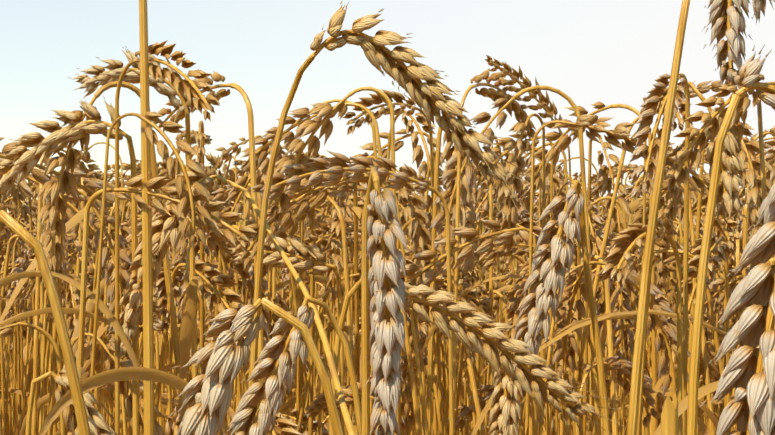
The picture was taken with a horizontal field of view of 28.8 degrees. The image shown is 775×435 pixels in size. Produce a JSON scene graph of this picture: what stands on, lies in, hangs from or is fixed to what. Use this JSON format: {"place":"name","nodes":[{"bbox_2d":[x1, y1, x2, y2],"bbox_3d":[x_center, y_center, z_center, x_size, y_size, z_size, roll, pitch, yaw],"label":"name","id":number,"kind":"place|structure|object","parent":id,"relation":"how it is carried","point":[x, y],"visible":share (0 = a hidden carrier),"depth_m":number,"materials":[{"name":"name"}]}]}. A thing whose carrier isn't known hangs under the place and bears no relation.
{"place":"outdoors","nodes":[
{"label":"outdoors","id":0,"kind":"place"},
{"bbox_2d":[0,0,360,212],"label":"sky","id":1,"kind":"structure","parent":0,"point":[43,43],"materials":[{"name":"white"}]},
{"bbox_2d":[0,40,774,434],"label":"wheat field","id":2,"kind":"structure","parent":0,"point":[306,186],"depth_m":0.90,"materials":[{"name":"yellow plant"}]},
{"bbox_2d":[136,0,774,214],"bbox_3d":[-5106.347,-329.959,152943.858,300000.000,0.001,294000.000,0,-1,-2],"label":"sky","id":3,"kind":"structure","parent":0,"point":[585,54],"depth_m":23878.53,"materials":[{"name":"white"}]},
{"label":"soil","id":4,"kind":"structure","parent":0,"visible":0},
{"bbox_2d":[5,220,26,406],"bbox_3d":[-0.884,0.432,3.706,0.434,0.878,0.491,0,-1,-13],"label":"wheat field clump","id":5,"kind":"object","parent":4,"relation":"on","point":[10,374],"depth_m":3.57,"materials":[{"name":"yellow plant"}]},
{"bbox_2d":[0,152,79,309],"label":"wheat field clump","id":6,"kind":"object","parent":4,"relation":"on","point":[23,210],"visible":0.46,"depth_m":1.18,"materials":[{"name":"yellow plant"}]},
{"bbox_2d":[0,210,90,434],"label":"wheat","id":7,"kind":"object","parent":4,"relation":"on","point":[22,233],"visible":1,"depth_m":0.49,"materials":[{"name":"yellow plant"}]},
{"bbox_2d":[0,96,139,434],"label":"wheat","id":8,"kind":"object","parent":4,"relation":"on","point":[39,143],"visible":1,"depth_m":0.73,"materials":[{"name":"yellow plant"}]},
{"bbox_2d":[25,370,123,434],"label":"wheat","id":9,"kind":"object","parent":4,"relation":"on","point":[96,418],"visible":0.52,"depth_m":0.67,"materials":[{"name":"yellow plant"}]},
{"bbox_2d":[0,0,154,434],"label":"wheat","id":10,"kind":"object","parent":4,"relation":"on","point":[148,354],"visible":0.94,"depth_m":0.69,"materials":[{"name":"yellow plant"}]},
{"bbox_2d":[0,200,185,432],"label":"wheat field clump","id":11,"kind":"object","parent":4,"relation":"on","point":[56,384],"visible":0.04,"depth_m":2.34,"materials":[{"name":"yellow plant"}]},
{"bbox_2d":[2,159,187,434],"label":"wheat field clump","id":12,"kind":"object","parent":4,"relation":"on","point":[112,175],"visible":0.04,"depth_m":2.76,"materials":[{"name":"yellow plant"}]},
{"bbox_2d":[7,181,241,432],"bbox_3d":[-0.591,0.388,2.998,0.615,0.940,0.527,0,-1,-1],"label":"wheat field clump","id":13,"kind":"object","parent":4,"relation":"on","point":[60,346],"depth_m":2.96,"materials":[{"name":"yellow plant"}]},
{"bbox_2d":[67,47,197,378],"bbox_3d":[-0.126,0.371,0.762,0.071,0.918,0.025,0,-1,-18],"label":"wheat","id":14,"kind":"object","parent":4,"relation":"on","point":[113,72],"visible":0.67,"depth_m":0.77,"materials":[{"name":"yellow plant"}]},
{"bbox_2d":[119,206,345,430],"bbox_3d":[-0.223,0.384,2.677,0.552,0.939,0.517,-1,-1,39],"label":"wheat field clump","id":15,"kind":"object","parent":4,"relation":"on","point":[271,313],"depth_m":2.63,"materials":[{"name":"yellow plant"}]},
{"bbox_2d":[109,171,355,434],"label":"wheat","id":16,"kind":"object","parent":4,"relation":"on","point":[165,229],"visible":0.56,"depth_m":0.72,"materials":[{"name":"yellow plant"}]},
{"bbox_2d":[152,196,332,434],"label":"wheat field clump","id":17,"kind":"object","parent":4,"relation":"on","point":[197,307],"depth_m":2.91,"materials":[{"name":"yellow plant"}]},
{"bbox_2d":[168,297,343,434],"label":"wheat","id":18,"kind":"object","parent":4,"relation":"on","point":[208,396],"visible":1,"depth_m":0.46,"materials":[{"name":"yellow plant"}]},
{"bbox_2d":[128,152,422,434],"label":"wheat field clump","id":19,"kind":"object","parent":4,"relation":"on","point":[347,225],"depth_m":2.34,"materials":[{"name":"yellow plant"}]},
{"bbox_2d":[226,233,343,433],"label":"wheat","id":20,"kind":"object","parent":4,"relation":"on","point":[274,259],"visible":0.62,"depth_m":0.85,"materials":[{"name":"yellow plant"}]},
{"bbox_2d":[38,1,542,434],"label":"plant","id":21,"kind":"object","parent":4,"relation":"on","point":[430,98],"depth_m":0.63,"materials":[{"name":"yellow plant"}]},
{"bbox_2d":[226,296,361,434],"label":"wheat","id":22,"kind":"object","parent":4,"relation":"on","point":[267,397],"visible":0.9,"depth_m":0.57,"materials":[{"name":"yellow plant"}]},
{"bbox_2d":[265,224,332,419],"bbox_3d":[-0.237,0.417,3.386,0.503,0.896,0.586,0,-1,-6],"label":"wheat field clump","id":23,"kind":"object","parent":4,"relation":"on","point":[308,272],"depth_m":3.24,"materials":[{"name":"yellow plant"}]},
{"bbox_2d":[361,166,413,434],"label":"wheat","id":24,"kind":"object","parent":4,"relation":"on","point":[382,280],"visible":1,"depth_m":0.52,"materials":[{"name":"yellow plant"}]},
{"bbox_2d":[370,236,464,434],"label":"wheat field clump","id":25,"kind":"object","parent":4,"relation":"on","point":[426,387],"depth_m":3.65,"materials":[{"name":"yellow plant"}]},
{"bbox_2d":[360,193,510,434],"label":"wheat field clump","id":26,"kind":"object","parent":4,"relation":"on","point":[460,357],"depth_m":2.99,"materials":[{"name":"yellow plant"}]},
{"bbox_2d":[309,191,598,434],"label":"wheat field clump","id":27,"kind":"object","parent":4,"relation":"on","point":[418,397],"depth_m":2.29,"materials":[{"name":"yellow plant"}]},
{"bbox_2d":[426,115,494,434],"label":"wheat","id":28,"kind":"object","parent":4,"relation":"on","point":[468,212],"visible":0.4,"depth_m":0.86,"materials":[{"name":"yellow plant"}]},
{"bbox_2d":[425,243,524,433],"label":"wheat field clump","id":29,"kind":"object","parent":4,"relation":"on","point":[470,388],"depth_m":2.75,"materials":[{"name":"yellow plant"}]},
{"bbox_2d":[329,279,627,434],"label":"wheat","id":30,"kind":"object","parent":4,"relation":"on","point":[537,386],"visible":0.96,"depth_m":0.61,"materials":[{"name":"yellow plant"}]},
{"bbox_2d":[483,351,537,434],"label":"wheat","id":31,"kind":"object","parent":4,"relation":"on","point":[504,410],"visible":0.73,"depth_m":0.75,"materials":[{"name":"yellow plant"}]},
{"bbox_2d":[466,180,631,429],"bbox_3d":[0.315,0.389,3.319,0.605,0.951,0.510,0,-1,24],"label":"wheat field clump","id":32,"kind":"object","parent":4,"relation":"on","point":[508,284],"depth_m":3.33,"materials":[{"name":"yellow plant"}]},
{"bbox_2d":[505,179,609,434],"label":"wheat","id":33,"kind":"object","parent":4,"relation":"on","point":[548,283],"visible":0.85,"depth_m":0.64,"materials":[{"name":"yellow plant"}]},
{"bbox_2d":[518,196,662,432],"bbox_3d":[0.440,0.401,3.012,0.513,0.916,0.599,0,-1,5],"label":"wheat field clump","id":34,"kind":"object","parent":4,"relation":"on","point":[619,344],"depth_m":2.98,"materials":[{"name":"yellow plant"}]},
{"bbox_2d":[503,207,678,434],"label":"wheat field clump","id":35,"kind":"object","parent":4,"relation":"on","point":[621,343],"depth_m":2.63,"materials":[{"name":"yellow plant"}]},
{"bbox_2d":[503,157,751,434],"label":"wheat field clump","id":36,"kind":"object","parent":4,"relation":"on","point":[593,180],"visible":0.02,"depth_m":2.35,"materials":[{"name":"yellow plant"}]},
{"bbox_2d":[661,391,678,434],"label":"wheat stalk","id":37,"kind":"object","parent":4,"relation":"on","point":[669,421],"visible":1,"depth_m":0.44,"materials":[{"name":"yellow plant"}]},
{"bbox_2d":[636,81,747,434],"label":"wheat","id":38,"kind":"object","parent":4,"relation":"on","point":[728,199],"visible":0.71,"depth_m":0.72,"materials":[{"name":"yellow plant"}]},
{"bbox_2d":[647,217,737,421],"bbox_3d":[0.733,0.416,3.043,0.502,0.886,0.536,0,-1,5],"label":"wheat field clump","id":39,"kind":"object","parent":4,"relation":"on","point":[702,398],"depth_m":2.96,"materials":[{"name":"yellow plant"}]},
{"bbox_2d":[627,0,774,434],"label":"wheat","id":40,"kind":"object","parent":4,"relation":"on","point":[758,6],"visible":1,"depth_m":0.49,"materials":[{"name":"yellow plant"}]},
{"bbox_2d":[676,187,746,395],"bbox_3d":[0.779,0.380,2.774,0.604,0.949,0.510,0,-1,21],"label":"wheat field clump","id":41,"kind":"object","parent":4,"relation":"on","point":[735,227],"depth_m":2.74,"materials":[{"name":"yellow plant"}]},
{"bbox_2d":[701,0,752,88],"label":"wheat","id":42,"kind":"object","parent":4,"relation":"on","point":[725,16],"visible":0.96,"depth_m":0.70,"materials":[{"name":"yellow plant"}]},
{"bbox_2d":[687,44,774,434],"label":"stalk","id":43,"kind":"object","parent":4,"relation":"on","point":[749,72],"visible":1,"depth_m":0.47,"materials":[{"name":"yellow plant"}]},
{"bbox_2d":[699,184,774,434],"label":"wheat","id":44,"kind":"object","parent":4,"relation":"on","point":[748,373],"visible":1,"depth_m":0.35,"materials":[{"name":"yellow plant"}]},
{"bbox_2d":[719,126,774,257],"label":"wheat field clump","id":45,"kind":"object","parent":4,"relation":"on","point":[771,143],"visible":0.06,"depth_m":1.14,"materials":[{"name":"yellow plant"}]},
{"bbox_2d":[732,257,774,350],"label":"wheat","id":46,"kind":"object","parent":4,"relation":"on","point":[771,261],"depth_m":0.52,"materials":[{"name":"yellow plant"}]}
]}

